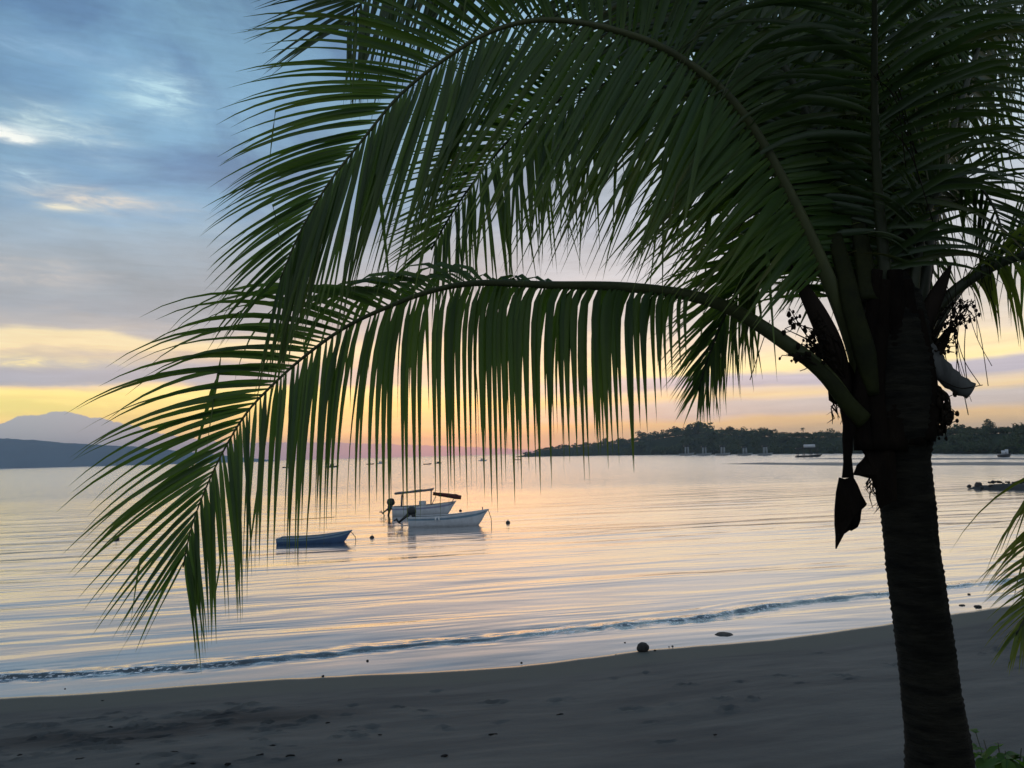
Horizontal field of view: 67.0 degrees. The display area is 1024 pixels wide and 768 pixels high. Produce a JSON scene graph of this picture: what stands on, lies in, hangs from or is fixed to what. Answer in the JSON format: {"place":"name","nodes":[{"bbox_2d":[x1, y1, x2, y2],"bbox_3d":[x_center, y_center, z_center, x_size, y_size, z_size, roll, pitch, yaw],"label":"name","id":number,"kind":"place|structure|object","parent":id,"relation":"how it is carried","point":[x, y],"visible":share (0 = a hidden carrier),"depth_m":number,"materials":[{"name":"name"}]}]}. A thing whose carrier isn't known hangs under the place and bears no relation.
{"place":"outdoors","nodes":[
{"label":"outdoors","id":0,"kind":"place"},
{"bbox_2d":[0,438,274,468],"bbox_3d":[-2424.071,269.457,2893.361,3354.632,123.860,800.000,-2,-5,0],"label":"headland","id":1,"kind":"structure","parent":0,"point":[17,453],"depth_m":2625.79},
{"bbox_2d":[0,453,1023,697],"bbox_3d":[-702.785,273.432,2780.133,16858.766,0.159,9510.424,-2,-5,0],"label":"water","id":2,"kind":"structure","parent":0,"point":[618,553],"depth_m":30.86,"materials":[{"name":"grey liquid"}]},
{"bbox_2d":[276,517,355,544],"bbox_3d":[-10.749,8.175,42.777,4.265,1.596,1.504,-1,-5,-2],"label":"fishing boat","id":3,"kind":"object","parent":2,"relation":"on","point":[341,536],"visible":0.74,"depth_m":42.20,"materials":[{"name":"wood"}]},
{"bbox_2d":[379,488,460,515],"bbox_3d":[-7.210,9.388,61.051,6.475,2.314,1.704,-1,-5,-4],"label":"fishing boat","id":4,"kind":"object","parent":2,"relation":"on","point":[431,508],"visible":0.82,"depth_m":60.59,"materials":[{"name":"white wood"}]},
{"bbox_2d":[394,506,491,526],"bbox_3d":[-4.572,8.778,50.923,6.508,1.521,1.674,-2,-5,3],"label":"fishing boat","id":5,"kind":"object","parent":2,"relation":"on","point":[470,518],"visible":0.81,"depth_m":50.28,"materials":[{"name":"wood"}]},
{"bbox_2d":[679,445,693,455],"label":"anchored boat","id":6,"kind":"object","parent":2,"relation":"on","point":[687,453],"visible":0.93,"depth_m":532.41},
{"bbox_2d":[696,446,711,455],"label":"anchored boat","id":7,"kind":"object","parent":2,"relation":"on","point":[703,453],"visible":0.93,"depth_m":497.37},
{"bbox_2d":[715,445,730,455],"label":"anchored boat","id":8,"kind":"object","parent":2,"relation":"on","point":[723,453],"visible":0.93,"depth_m":464.98,"materials":[{"name":"white"}]},
{"bbox_2d":[737,446,751,455],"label":"anchored boat","id":9,"kind":"object","parent":2,"relation":"on","point":[746,453],"visible":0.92,"depth_m":431.58,"materials":[{"name":"grey"}]},
{"bbox_2d":[757,445,772,455],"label":"anchored boat","id":10,"kind":"object","parent":2,"relation":"on","point":[764,449],"visible":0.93,"depth_m":404.48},
{"bbox_2d":[795,444,821,456],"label":"shelter boat","id":11,"kind":"object","parent":2,"relation":"on","point":[810,445],"visible":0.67,"depth_m":310.19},
{"bbox_2d":[968,483,1023,489],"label":"stony spit","id":12,"kind":"structure","parent":2,"relation":"in","point":[1005,486],"depth_m":72.49,"materials":[{"name":"grey stone"}]},
{"bbox_2d":[974,482,981,486],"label":"boulder","id":13,"kind":"object","parent":12,"relation":"on","point":[976,484],"visible":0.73,"depth_m":74.60,"materials":[{"name":"grey stone"}]},
{"bbox_2d":[997,449,1010,456],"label":"anchored boat","id":14,"kind":"object","parent":2,"relation":"on","point":[1004,453],"visible":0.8,"depth_m":212.63,"materials":[{"name":"white"}]},
{"bbox_2d":[0,604,1023,767],"bbox_3d":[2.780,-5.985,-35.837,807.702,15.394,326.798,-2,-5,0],"label":"beach sand","id":15,"kind":"structure","parent":0,"point":[832,699],"depth_m":11.70,"materials":[{"name":"grey sand"}]},
{"bbox_2d":[59,0,1023,767],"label":"coconut palm","id":16,"kind":"object","parent":15,"relation":"on","point":[833,132],"visible":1,"depth_m":3.81,"materials":[{"name":"green plant"}]},
{"bbox_2d":[637,642,648,651],"bbox_3d":[2.992,6.028,17.689,0.286,0.249,0.249,0,-5,-12],"label":"boulder","id":17,"kind":"object","parent":15,"relation":"on","point":[642,646],"visible":0.88,"depth_m":17.60,"materials":[{"name":"grey stone"}]},
{"bbox_2d":[715,632,732,636],"bbox_3d":[5.244,6.211,19.154,0.477,0.069,0.545,-2,-5,0],"label":"flat rock","id":18,"kind":"object","parent":15,"relation":"on","point":[723,634],"visible":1,"depth_m":19.08,"materials":[{"name":"grey stone"}]},
{"bbox_2d":[969,728,1023,767],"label":"beach plant","id":19,"kind":"object","parent":15,"relation":"on","point":[1002,760],"visible":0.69,"depth_m":4.70,"materials":[{"name":"green plant"}]},
{"bbox_2d":[0,0,1023,459],"label":"sky","id":20,"kind":"structure","parent":0,"point":[113,142],"materials":[{"name":"blue"}]},
{"bbox_2d":[516,421,1023,456],"bbox_3d":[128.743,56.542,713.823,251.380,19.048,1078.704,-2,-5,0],"label":"wooded point ground","id":21,"kind":"structure","parent":0,"point":[675,440],"depth_m":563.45,"materials":[{"name":"green plant"}]},
{"bbox_2d":[635,431,645,437],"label":"broadleaf tree","id":22,"kind":"object","parent":21,"relation":"on","point":[639,433],"visible":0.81,"depth_m":803.50,"materials":[{"name":"green plant"}]},
{"bbox_2d":[695,422,709,427],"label":"broadleaf tree","id":23,"kind":"object","parent":21,"relation":"on","point":[700,423],"visible":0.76,"depth_m":666.09,"materials":[{"name":"green plant"}]},
{"bbox_2d":[726,426,734,434],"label":"broadleaf tree","id":24,"kind":"object","parent":21,"relation":"on","point":[730,428],"visible":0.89,"depth_m":619.84,"materials":[{"name":"green plant"}]},
{"bbox_2d":[955,424,964,429],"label":"broadleaf tree","id":25,"kind":"object","parent":21,"relation":"on","point":[962,426],"visible":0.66,"depth_m":328.86,"materials":[{"name":"green plant"}]},
{"bbox_2d":[982,419,996,429],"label":"broadleaf tree","id":26,"kind":"object","parent":21,"relation":"on","point":[988,422],"visible":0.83,"depth_m":308.30,"materials":[{"name":"green plant"}]},
{"bbox_2d":[732,462,1023,465],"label":"mud bar","id":27,"kind":"object","parent":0,"point":[947,463],"visible":0.72,"depth_m":160.72,"materials":[{"name":"grey soil"}]},
{"bbox_2d":[817,458,1023,459],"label":"mud bar beyond","id":28,"kind":"object","parent":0,"point":[954,458],"visible":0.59,"depth_m":196.97,"materials":[{"name":"grey soil"}]}
]}

